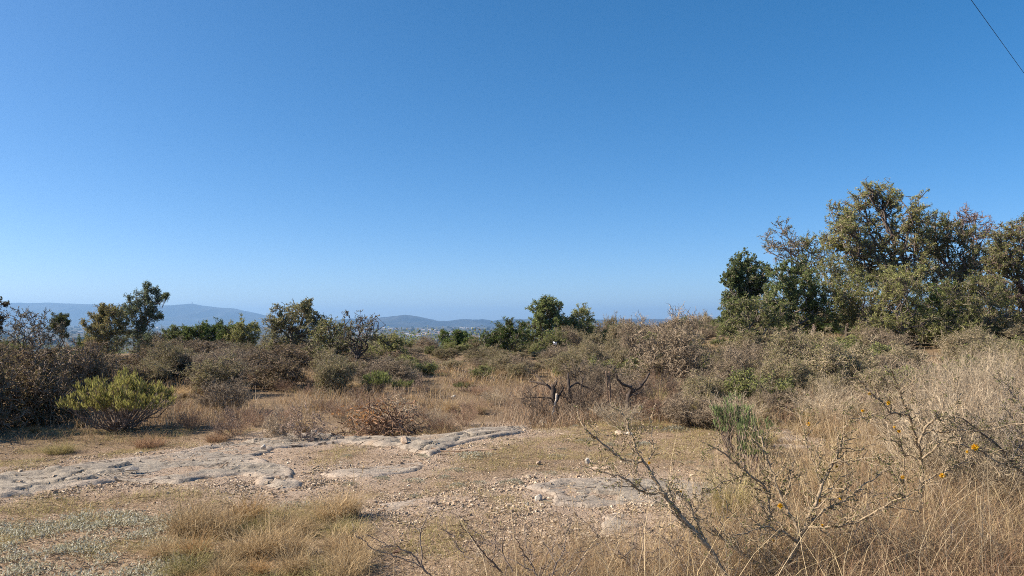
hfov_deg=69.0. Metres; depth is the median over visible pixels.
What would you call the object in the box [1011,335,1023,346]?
olive bush
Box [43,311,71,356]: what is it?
feathery tree
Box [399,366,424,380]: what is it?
wispy shrub
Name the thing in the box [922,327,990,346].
olive bush
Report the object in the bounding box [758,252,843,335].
evergreen tree
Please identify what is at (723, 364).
thorn bush
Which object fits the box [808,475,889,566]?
thorn seedling
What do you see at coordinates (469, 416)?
wispy shrub
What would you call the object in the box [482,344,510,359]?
thorn bush
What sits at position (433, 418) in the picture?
wispy shrub
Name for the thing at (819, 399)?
wispy shrub
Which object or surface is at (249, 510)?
grass tussock
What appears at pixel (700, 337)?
thorn bush
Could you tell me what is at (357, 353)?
thorn tree
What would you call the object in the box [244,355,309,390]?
dark bush
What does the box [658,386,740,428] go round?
thorn bush
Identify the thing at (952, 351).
thorn bush
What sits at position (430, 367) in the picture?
olive bush
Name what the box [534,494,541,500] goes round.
loose stone
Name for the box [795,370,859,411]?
wispy shrub
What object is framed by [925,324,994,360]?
thorn bush
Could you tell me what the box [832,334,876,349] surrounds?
olive bush
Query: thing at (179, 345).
thorn bush
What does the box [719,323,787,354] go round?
thorn bush
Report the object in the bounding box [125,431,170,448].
grass tussock
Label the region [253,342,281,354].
dark bush
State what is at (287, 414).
wispy shrub
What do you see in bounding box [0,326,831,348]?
distant woods
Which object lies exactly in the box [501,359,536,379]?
thorn bush
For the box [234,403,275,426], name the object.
wispy shrub
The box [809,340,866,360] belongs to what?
thorn bush
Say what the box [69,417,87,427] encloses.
grass tussock
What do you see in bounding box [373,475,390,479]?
silver cushion plant
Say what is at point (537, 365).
thorn bush
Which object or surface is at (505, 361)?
thorn bush
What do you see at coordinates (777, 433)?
grass tussock
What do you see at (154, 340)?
dark bush
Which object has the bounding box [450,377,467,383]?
wispy shrub
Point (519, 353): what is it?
thorn bush
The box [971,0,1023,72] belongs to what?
power cable
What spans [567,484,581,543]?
grass stalk
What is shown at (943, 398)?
wispy shrub
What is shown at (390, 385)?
wispy shrub
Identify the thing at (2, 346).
dark bush
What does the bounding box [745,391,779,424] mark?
grass tussock
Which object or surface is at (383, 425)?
branch pile
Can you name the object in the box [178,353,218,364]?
thorn bush
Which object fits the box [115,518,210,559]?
grass tussock
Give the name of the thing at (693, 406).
grass tussock
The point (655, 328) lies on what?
thorn bush
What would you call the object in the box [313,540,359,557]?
grass tussock
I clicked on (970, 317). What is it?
olive tree
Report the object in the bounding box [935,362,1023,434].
wispy shrub
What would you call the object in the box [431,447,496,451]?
fallen stick
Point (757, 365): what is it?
thorn bush
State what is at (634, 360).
olive bush
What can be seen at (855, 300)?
olive tree
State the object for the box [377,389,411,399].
wispy shrub
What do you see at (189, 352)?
thorn bush
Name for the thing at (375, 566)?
silver cushion plant
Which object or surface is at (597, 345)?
thorn bush
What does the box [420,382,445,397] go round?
wispy shrub
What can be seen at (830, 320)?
thorn bush
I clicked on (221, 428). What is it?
bare shrub
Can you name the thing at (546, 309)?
evergreen tree
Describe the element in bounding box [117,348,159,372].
thorn bush
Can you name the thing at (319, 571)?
grass tussock
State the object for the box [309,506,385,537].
grass tussock
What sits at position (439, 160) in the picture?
sky
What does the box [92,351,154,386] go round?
dark bush
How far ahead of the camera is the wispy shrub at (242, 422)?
11.84 m
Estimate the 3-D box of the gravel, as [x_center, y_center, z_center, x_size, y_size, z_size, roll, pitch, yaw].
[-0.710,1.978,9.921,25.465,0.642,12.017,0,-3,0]
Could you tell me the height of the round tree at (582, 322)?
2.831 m
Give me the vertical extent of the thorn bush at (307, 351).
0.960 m
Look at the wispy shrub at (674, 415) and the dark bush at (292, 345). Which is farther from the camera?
the dark bush at (292, 345)
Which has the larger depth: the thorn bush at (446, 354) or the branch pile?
the thorn bush at (446, 354)
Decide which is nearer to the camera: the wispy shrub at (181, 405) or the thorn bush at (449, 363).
the wispy shrub at (181, 405)
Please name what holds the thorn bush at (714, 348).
on the ground at (268, 395)
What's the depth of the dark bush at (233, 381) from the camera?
17.62 m
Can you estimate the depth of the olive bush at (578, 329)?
38.25 m
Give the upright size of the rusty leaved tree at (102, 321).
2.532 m
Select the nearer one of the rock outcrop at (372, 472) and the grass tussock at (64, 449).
the rock outcrop at (372, 472)
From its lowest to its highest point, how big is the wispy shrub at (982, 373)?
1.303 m
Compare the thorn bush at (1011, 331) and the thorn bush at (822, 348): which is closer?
the thorn bush at (822, 348)
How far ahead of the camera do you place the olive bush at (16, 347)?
44.17 m
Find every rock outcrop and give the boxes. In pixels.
[0,425,529,497]
[320,462,423,476]
[379,499,421,511]
[525,477,732,507]
[599,513,642,533]
[770,429,826,447]
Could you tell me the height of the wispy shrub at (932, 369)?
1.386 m
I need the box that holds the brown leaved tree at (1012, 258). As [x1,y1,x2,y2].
[972,212,1023,324]
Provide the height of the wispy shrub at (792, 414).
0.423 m
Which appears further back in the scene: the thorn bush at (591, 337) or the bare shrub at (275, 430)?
the thorn bush at (591, 337)
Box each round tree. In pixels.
[161,324,191,342]
[177,320,214,342]
[194,316,237,346]
[223,312,261,348]
[436,326,474,346]
[562,302,598,334]
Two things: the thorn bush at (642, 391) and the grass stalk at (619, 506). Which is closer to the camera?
the grass stalk at (619, 506)
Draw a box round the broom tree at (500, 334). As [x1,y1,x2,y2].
[472,316,529,358]
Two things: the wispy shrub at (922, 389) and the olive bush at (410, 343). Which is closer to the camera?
the wispy shrub at (922, 389)
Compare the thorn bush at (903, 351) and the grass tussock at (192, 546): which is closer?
the grass tussock at (192, 546)
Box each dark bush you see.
[0,336,108,426]
[0,341,25,361]
[0,343,30,431]
[2,351,18,366]
[35,346,61,361]
[52,334,122,402]
[76,338,109,361]
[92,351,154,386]
[107,345,161,366]
[122,353,157,370]
[135,331,166,354]
[159,338,196,350]
[161,352,198,385]
[182,341,231,355]
[184,360,248,392]
[238,348,289,373]
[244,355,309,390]
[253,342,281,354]
[264,343,316,371]
[282,341,326,356]
[342,350,376,374]
[370,349,436,364]
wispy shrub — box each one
[168,400,193,412]
[173,407,211,428]
[210,406,256,434]
[212,407,250,420]
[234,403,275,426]
[271,379,297,391]
[271,405,297,422]
[297,382,325,397]
[310,399,342,410]
[321,400,354,417]
[331,401,370,431]
[344,385,380,403]
[347,398,375,414]
[358,395,385,405]
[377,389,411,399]
[382,377,401,388]
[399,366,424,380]
[417,406,447,420]
[417,407,454,426]
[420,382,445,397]
[420,411,467,433]
[444,402,482,425]
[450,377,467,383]
[456,395,494,411]
[459,382,493,395]
[476,387,515,404]
[579,393,666,427]
[601,381,633,403]
[616,387,667,413]
[631,395,672,419]
[639,365,672,390]
[645,377,680,400]
[656,395,697,420]
[679,386,777,430]
[752,398,802,423]
[775,382,895,425]
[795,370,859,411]
[796,389,816,411]
[854,367,1022,463]
[859,354,1023,424]
[865,382,1023,486]
[867,374,1023,484]
[868,380,1022,508]
[871,356,965,419]
[876,339,1011,392]
[877,372,1021,442]
[885,375,1023,508]
[889,370,1023,459]
[894,347,1013,415]
[917,348,1022,396]
[922,348,1023,418]
[923,388,1023,517]
[926,373,1022,434]
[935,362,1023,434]
[949,335,1023,395]
[982,374,1023,429]
[984,339,1023,395]
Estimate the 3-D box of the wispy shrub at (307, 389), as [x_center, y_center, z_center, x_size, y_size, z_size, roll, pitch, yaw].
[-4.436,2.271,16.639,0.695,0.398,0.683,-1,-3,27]
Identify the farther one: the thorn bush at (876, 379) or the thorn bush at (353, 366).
the thorn bush at (353, 366)
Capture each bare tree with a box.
[0,306,66,357]
[759,216,831,334]
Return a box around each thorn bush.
[0,332,12,343]
[41,349,130,377]
[52,345,74,352]
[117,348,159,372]
[139,339,164,353]
[139,356,182,388]
[143,334,192,384]
[154,336,191,346]
[171,348,256,394]
[175,341,207,357]
[178,347,196,358]
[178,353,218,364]
[187,337,220,346]
[187,374,255,411]
[192,348,230,367]
[201,346,244,357]
[209,345,249,355]
[210,354,266,379]
[211,337,246,348]
[216,345,280,367]
[242,341,263,348]
[258,332,269,345]
[296,345,320,369]
[305,343,367,378]
[310,355,361,397]
[314,347,355,394]
[346,355,398,377]
[351,355,422,386]
[377,352,429,365]
[385,357,420,379]
[391,343,433,359]
[407,346,424,354]
[412,335,435,348]
[422,337,440,350]
[424,358,447,366]
[426,345,463,360]
[426,357,466,370]
[459,344,492,363]
[467,335,484,350]
[468,357,494,367]
[479,344,505,353]
[479,350,509,365]
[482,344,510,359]
[485,352,516,375]
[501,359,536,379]
[507,353,538,376]
[511,350,535,359]
[517,385,556,426]
[526,350,546,357]
[529,360,549,373]
[533,347,566,363]
[541,341,576,357]
[541,343,580,371]
[545,348,588,376]
[551,377,587,418]
[554,325,581,348]
[555,352,632,387]
[557,398,616,415]
[560,324,589,343]
[563,380,604,414]
[567,372,596,397]
[575,331,605,348]
[575,339,619,369]
[575,361,613,395]
[579,328,602,348]
[583,338,601,357]
[586,321,606,344]
[588,383,606,400]
[593,368,649,403]
[597,333,621,357]
[600,339,634,366]
[602,310,619,328]
[604,315,629,341]
[604,382,635,408]
[616,315,653,359]
[620,301,722,383]
[627,318,646,329]
[631,356,671,382]
[632,380,659,415]
[633,319,664,344]
[643,371,678,393]
[646,357,708,381]
[653,320,681,330]
[655,378,684,392]
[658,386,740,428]
[670,323,694,335]
[675,370,727,406]
[688,328,706,343]
[688,368,722,392]
[689,313,712,338]
[694,341,725,358]
[696,326,716,339]
[698,310,716,323]
[699,338,763,370]
[700,340,780,385]
[704,342,731,374]
[709,350,757,388]
[711,323,730,337]
[714,350,769,373]
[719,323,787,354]
[726,326,795,345]
[728,352,784,386]
[737,341,771,363]
[741,382,801,422]
[752,321,817,369]
[752,342,813,397]
[757,327,785,357]
[793,358,827,393]
[796,329,899,389]
[796,368,856,400]
[801,325,841,348]
[808,334,897,384]
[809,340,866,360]
[818,313,844,333]
[837,304,884,338]
[838,383,892,411]
[839,379,924,425]
[842,321,898,341]
[846,363,915,398]
[847,363,886,395]
[853,325,924,351]
[853,356,889,377]
[860,351,940,377]
[867,337,936,371]
[900,315,936,344]
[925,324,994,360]
[936,335,1023,365]
[949,325,997,348]
[958,327,1021,358]
[969,349,1012,367]
[973,341,1023,370]
[977,334,1023,359]
[979,350,1023,378]
[990,320,1023,341]
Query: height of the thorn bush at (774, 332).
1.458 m
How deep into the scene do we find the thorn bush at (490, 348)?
31.86 m
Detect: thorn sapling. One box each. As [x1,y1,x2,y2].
[560,402,733,575]
[660,394,939,575]
[834,340,1023,536]
[943,356,1023,489]
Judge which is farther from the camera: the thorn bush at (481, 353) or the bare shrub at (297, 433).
the thorn bush at (481, 353)
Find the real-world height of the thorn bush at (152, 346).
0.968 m
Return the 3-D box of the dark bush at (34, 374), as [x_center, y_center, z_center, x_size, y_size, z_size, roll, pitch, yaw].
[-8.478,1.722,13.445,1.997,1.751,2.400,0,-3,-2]
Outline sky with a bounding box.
[0,0,1023,320]
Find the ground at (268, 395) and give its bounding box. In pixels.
[0,325,1022,575]
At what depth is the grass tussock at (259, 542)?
5.13 m
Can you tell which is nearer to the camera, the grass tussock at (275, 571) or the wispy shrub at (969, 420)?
the grass tussock at (275, 571)
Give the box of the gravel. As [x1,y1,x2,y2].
[0,402,996,575]
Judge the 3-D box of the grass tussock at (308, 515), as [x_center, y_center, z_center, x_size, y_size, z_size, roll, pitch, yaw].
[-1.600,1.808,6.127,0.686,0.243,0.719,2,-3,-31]
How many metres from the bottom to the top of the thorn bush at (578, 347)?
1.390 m
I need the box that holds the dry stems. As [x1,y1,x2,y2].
[2,343,1023,575]
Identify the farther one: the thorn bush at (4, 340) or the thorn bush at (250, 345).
the thorn bush at (4, 340)
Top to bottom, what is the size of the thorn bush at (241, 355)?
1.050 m
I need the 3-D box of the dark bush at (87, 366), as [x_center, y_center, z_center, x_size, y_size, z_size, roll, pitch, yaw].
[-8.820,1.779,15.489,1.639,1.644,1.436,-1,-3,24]
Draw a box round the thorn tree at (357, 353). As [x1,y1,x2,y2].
[334,309,384,363]
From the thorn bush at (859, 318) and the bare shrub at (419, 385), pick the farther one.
the thorn bush at (859, 318)
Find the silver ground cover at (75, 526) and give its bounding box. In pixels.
[0,502,214,575]
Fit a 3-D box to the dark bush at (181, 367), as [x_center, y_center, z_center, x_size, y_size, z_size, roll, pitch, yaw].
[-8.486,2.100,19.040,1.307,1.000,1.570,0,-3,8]
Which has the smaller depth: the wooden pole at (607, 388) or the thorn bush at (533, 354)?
the wooden pole at (607, 388)
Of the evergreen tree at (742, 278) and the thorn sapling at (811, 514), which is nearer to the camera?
the thorn sapling at (811, 514)
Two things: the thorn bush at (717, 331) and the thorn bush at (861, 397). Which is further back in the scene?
the thorn bush at (717, 331)
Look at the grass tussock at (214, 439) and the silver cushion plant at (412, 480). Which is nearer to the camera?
the silver cushion plant at (412, 480)
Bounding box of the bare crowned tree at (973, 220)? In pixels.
[948,202,997,290]
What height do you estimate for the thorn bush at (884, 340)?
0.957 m
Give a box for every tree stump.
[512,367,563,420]
[558,373,591,404]
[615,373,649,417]
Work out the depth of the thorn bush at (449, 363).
24.67 m
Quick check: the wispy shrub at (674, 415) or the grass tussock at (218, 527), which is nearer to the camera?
the grass tussock at (218, 527)
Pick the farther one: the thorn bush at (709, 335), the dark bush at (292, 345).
the thorn bush at (709, 335)
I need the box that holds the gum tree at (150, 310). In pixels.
[112,281,170,353]
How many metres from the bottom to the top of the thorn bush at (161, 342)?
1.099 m
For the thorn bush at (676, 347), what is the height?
2.284 m
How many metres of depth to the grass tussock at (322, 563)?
4.87 m
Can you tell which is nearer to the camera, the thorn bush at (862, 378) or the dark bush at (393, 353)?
the thorn bush at (862, 378)
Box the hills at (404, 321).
[301,315,711,326]
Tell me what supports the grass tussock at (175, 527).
on the ground at (268, 395)
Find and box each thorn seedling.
[351,485,442,575]
[431,501,512,575]
[496,492,601,575]
[574,501,662,575]
[620,486,710,575]
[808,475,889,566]
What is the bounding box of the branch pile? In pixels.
[331,390,432,436]
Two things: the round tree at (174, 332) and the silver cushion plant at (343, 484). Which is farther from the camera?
the round tree at (174, 332)
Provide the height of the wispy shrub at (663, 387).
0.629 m
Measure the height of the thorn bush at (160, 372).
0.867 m
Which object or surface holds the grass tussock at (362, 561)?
on the ground at (268, 395)
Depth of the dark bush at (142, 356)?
21.56 m
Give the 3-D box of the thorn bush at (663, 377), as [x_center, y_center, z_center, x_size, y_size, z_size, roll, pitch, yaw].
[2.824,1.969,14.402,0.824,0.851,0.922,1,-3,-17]
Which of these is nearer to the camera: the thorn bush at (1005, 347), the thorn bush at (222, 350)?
the thorn bush at (1005, 347)
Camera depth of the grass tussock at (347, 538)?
5.23 m
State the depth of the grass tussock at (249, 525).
5.72 m
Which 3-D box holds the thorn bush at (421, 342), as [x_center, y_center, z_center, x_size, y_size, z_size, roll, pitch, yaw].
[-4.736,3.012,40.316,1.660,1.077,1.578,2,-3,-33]
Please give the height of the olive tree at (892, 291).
2.727 m
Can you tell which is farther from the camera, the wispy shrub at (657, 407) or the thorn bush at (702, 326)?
the thorn bush at (702, 326)
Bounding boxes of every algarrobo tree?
[258,297,332,351]
[817,177,960,312]
[906,210,1008,324]
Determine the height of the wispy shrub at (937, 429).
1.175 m
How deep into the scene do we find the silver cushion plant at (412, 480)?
7.79 m
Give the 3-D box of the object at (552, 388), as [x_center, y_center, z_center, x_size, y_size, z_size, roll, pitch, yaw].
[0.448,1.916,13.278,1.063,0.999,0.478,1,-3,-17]
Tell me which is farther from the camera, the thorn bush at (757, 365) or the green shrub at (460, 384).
the green shrub at (460, 384)
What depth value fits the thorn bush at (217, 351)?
27.75 m
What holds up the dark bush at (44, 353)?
on the ground at (268, 395)
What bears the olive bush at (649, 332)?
on the ground at (268, 395)
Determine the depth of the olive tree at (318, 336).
23.85 m
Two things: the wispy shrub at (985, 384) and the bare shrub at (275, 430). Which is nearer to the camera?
the wispy shrub at (985, 384)
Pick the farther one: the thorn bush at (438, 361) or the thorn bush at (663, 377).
the thorn bush at (438, 361)
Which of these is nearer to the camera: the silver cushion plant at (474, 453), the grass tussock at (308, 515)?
the grass tussock at (308, 515)
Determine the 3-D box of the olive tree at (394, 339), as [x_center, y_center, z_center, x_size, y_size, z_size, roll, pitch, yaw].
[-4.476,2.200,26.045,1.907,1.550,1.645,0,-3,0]
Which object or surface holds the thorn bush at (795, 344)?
on the ground at (268, 395)
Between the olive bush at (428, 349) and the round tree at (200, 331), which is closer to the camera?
the olive bush at (428, 349)
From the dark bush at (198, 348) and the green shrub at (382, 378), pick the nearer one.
the green shrub at (382, 378)
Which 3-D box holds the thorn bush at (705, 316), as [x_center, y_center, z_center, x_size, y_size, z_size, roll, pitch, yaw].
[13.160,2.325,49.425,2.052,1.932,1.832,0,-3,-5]
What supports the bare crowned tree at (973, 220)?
on the ground at (268, 395)
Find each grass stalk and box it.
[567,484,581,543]
[619,478,622,537]
[633,506,643,564]
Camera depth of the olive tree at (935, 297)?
22.16 m
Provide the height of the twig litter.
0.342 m
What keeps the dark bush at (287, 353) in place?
on the ground at (268, 395)
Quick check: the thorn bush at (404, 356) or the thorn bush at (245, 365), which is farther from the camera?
the thorn bush at (404, 356)
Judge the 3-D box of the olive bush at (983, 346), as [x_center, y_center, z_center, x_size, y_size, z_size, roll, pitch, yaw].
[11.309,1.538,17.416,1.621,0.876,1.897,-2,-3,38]
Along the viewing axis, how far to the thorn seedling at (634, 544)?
4.66 m
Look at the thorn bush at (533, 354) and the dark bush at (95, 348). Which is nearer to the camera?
the dark bush at (95, 348)
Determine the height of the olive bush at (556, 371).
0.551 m
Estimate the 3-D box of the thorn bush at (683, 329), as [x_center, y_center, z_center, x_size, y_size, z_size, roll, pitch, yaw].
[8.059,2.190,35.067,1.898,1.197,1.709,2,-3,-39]
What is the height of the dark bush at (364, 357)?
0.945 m
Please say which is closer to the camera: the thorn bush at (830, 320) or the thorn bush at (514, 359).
the thorn bush at (514, 359)
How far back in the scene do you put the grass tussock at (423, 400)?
15.56 m
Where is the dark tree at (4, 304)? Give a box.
[0,296,9,378]
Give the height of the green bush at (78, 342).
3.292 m
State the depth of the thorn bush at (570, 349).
24.02 m
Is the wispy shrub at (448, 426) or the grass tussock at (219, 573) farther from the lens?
the wispy shrub at (448, 426)
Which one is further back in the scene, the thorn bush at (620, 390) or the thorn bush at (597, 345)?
the thorn bush at (597, 345)
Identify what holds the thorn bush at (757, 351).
on the ground at (268, 395)
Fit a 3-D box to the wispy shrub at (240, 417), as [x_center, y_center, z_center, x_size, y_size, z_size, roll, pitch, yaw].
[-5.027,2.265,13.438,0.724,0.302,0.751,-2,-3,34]
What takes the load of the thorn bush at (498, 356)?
on the ground at (268, 395)
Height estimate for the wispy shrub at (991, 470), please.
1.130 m
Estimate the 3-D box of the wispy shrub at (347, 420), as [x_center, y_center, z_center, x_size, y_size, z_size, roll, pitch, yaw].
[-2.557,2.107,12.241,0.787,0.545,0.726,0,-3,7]
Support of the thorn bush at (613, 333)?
on the ground at (268, 395)
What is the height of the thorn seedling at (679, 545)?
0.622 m
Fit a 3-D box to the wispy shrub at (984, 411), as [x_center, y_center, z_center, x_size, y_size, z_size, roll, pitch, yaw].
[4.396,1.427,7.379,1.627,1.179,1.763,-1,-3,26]
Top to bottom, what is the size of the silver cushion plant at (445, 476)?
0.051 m
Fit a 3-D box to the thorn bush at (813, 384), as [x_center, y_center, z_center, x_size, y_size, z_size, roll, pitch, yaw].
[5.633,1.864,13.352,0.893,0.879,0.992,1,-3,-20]
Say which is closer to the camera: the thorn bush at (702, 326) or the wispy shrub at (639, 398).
the wispy shrub at (639, 398)
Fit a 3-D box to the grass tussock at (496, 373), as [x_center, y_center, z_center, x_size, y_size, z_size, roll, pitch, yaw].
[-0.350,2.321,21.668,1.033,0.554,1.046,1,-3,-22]
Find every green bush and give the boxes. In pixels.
[75,331,90,351]
[779,318,840,334]
[827,321,857,333]
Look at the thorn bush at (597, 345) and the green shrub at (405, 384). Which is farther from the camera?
the thorn bush at (597, 345)
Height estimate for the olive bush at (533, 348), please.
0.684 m
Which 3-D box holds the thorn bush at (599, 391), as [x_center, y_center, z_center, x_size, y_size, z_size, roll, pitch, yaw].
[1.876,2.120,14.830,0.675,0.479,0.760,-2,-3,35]
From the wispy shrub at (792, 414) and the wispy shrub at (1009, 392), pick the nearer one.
the wispy shrub at (1009, 392)
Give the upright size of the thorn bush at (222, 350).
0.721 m
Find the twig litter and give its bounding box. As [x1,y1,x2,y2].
[0,416,1017,575]
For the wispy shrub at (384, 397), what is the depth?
15.27 m
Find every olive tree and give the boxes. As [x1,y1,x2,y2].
[301,312,359,359]
[363,329,408,356]
[714,292,796,343]
[813,253,887,338]
[825,267,926,329]
[857,260,945,346]
[902,277,978,343]
[931,268,1023,343]
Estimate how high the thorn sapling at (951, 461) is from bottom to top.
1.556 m
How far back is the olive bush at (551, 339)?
33.18 m
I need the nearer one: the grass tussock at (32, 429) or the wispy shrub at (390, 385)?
the grass tussock at (32, 429)
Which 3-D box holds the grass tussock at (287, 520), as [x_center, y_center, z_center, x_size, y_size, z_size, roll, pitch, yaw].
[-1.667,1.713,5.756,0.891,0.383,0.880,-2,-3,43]
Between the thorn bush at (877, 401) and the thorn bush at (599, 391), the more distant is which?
the thorn bush at (599, 391)
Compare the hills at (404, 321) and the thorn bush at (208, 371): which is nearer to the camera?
the thorn bush at (208, 371)
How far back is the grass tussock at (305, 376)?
20.35 m
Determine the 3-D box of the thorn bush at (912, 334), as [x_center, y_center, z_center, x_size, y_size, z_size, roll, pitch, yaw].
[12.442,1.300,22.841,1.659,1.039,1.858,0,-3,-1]
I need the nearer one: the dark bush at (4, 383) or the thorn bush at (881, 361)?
the dark bush at (4, 383)
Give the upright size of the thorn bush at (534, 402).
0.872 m
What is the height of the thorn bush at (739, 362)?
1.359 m
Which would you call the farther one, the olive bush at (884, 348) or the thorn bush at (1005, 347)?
the olive bush at (884, 348)
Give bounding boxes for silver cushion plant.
[277,501,311,509]
[342,481,358,485]
[362,564,383,572]
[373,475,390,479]
[402,477,423,482]
[436,474,450,479]
[445,482,464,487]
[447,467,466,472]
[455,451,495,459]
[469,480,487,484]
[499,478,524,484]
[639,441,656,444]
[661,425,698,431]
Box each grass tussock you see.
[23,424,42,432]
[24,440,86,455]
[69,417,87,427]
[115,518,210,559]
[123,470,245,538]
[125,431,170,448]
[126,514,246,575]
[154,381,195,397]
[156,524,227,556]
[158,568,218,575]
[165,474,275,540]
[183,507,287,561]
[184,534,261,575]
[185,565,249,575]
[193,431,229,442]
[212,490,283,525]
[216,493,307,559]
[220,498,283,540]
[233,554,287,575]
[240,495,304,527]
[243,517,327,575]
[247,555,303,575]
[248,497,343,537]
[262,500,338,557]
[280,501,332,537]
[285,412,319,431]
[285,542,376,575]
[287,496,345,522]
[287,507,419,575]
[288,466,371,522]
[295,364,312,381]
[295,553,363,574]
[298,375,317,387]
[300,509,400,572]
[302,495,395,557]
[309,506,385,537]
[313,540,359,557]
[325,472,374,518]
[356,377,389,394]
[405,392,427,405]
[436,387,468,411]
[471,402,500,413]
[494,364,506,376]
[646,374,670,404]
[677,372,723,423]
[690,431,776,523]
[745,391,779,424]
[747,424,781,446]
[755,445,818,498]
[761,420,792,442]
[782,373,813,397]
[782,399,824,423]
[787,408,833,437]
[799,449,858,496]
[819,412,854,435]
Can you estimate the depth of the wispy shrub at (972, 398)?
8.17 m
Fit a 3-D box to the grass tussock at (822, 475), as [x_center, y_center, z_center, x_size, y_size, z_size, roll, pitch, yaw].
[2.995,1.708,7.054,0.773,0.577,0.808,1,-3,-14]
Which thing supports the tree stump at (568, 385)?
on the ground at (268, 395)
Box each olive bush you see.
[0,342,30,351]
[374,354,419,363]
[399,338,417,349]
[406,360,439,374]
[424,345,446,356]
[443,341,472,353]
[468,365,495,379]
[528,344,543,354]
[538,328,571,351]
[551,361,567,376]
[572,321,605,343]
[579,355,619,381]
[599,323,638,344]
[617,357,647,378]
[638,331,659,350]
[676,316,701,325]
[703,319,719,331]
[710,339,728,345]
[721,366,798,408]
[815,340,866,353]
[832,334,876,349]
[862,342,905,360]
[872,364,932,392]
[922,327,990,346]
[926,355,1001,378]
[954,335,1021,362]
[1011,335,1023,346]
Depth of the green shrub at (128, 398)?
12.06 m
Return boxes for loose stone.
[124,466,138,470]
[393,548,400,553]
[401,436,408,443]
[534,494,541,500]
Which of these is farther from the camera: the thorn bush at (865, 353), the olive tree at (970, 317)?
the olive tree at (970, 317)
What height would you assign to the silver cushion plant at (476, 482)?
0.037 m
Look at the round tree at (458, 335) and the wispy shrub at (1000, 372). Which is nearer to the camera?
the wispy shrub at (1000, 372)
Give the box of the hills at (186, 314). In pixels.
[0,303,318,325]
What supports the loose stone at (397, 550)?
on the ground at (268, 395)
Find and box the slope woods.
[9,320,601,354]
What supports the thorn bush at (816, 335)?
on the ground at (268, 395)
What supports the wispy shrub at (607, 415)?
on the ground at (268, 395)
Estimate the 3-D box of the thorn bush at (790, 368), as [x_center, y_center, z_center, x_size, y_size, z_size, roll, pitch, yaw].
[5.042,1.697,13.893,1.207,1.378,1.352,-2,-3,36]
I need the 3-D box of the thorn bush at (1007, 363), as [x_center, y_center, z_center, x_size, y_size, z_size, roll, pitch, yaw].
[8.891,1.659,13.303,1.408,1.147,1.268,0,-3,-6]
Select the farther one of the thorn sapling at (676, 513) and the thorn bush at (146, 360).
the thorn bush at (146, 360)
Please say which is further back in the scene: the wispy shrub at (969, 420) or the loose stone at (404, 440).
the loose stone at (404, 440)
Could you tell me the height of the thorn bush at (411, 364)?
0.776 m
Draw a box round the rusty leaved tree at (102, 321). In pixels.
[78,303,133,357]
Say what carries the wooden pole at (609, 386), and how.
on the ground at (268, 395)
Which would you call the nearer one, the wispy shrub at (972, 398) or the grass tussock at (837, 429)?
the wispy shrub at (972, 398)
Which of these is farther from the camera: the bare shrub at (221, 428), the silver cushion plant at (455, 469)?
the bare shrub at (221, 428)
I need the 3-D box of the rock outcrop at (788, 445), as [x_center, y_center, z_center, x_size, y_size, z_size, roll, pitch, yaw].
[3.976,2.248,10.439,1.324,0.372,2.391,-1,-3,16]
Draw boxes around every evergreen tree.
[520,294,570,347]
[716,247,773,342]
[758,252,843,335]
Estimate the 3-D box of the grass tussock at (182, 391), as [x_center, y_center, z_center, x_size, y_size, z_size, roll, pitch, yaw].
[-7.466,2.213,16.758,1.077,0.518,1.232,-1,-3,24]
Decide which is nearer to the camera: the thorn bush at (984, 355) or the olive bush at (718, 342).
the thorn bush at (984, 355)
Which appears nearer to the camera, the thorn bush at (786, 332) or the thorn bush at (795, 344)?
the thorn bush at (795, 344)
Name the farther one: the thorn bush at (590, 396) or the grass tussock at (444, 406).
the grass tussock at (444, 406)
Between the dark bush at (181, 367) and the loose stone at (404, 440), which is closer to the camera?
the loose stone at (404, 440)
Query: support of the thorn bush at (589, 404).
on the ground at (268, 395)
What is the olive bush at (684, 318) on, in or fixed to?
on the ground at (268, 395)
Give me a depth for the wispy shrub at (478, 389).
17.35 m
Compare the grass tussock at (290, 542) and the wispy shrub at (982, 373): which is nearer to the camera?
the grass tussock at (290, 542)
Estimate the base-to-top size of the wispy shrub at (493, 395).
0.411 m
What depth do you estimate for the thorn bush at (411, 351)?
29.51 m
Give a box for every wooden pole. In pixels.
[551,393,556,413]
[605,371,608,413]
[608,371,610,402]
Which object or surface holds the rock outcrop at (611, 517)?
on the ground at (268, 395)
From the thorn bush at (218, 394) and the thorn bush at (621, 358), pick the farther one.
the thorn bush at (621, 358)
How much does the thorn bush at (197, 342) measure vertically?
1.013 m
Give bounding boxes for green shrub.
[55,366,176,431]
[358,370,391,393]
[391,378,415,392]
[453,379,476,390]
[709,392,757,456]
[734,412,773,482]
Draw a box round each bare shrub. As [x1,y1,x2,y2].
[211,403,242,437]
[262,404,292,437]
[279,400,338,441]
[363,392,423,428]
[411,371,428,396]
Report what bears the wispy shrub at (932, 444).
on the ground at (268, 395)
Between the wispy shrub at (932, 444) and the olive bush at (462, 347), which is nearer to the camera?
the wispy shrub at (932, 444)
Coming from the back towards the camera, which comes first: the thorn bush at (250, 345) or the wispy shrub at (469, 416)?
the thorn bush at (250, 345)
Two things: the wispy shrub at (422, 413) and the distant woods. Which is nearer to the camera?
the wispy shrub at (422, 413)

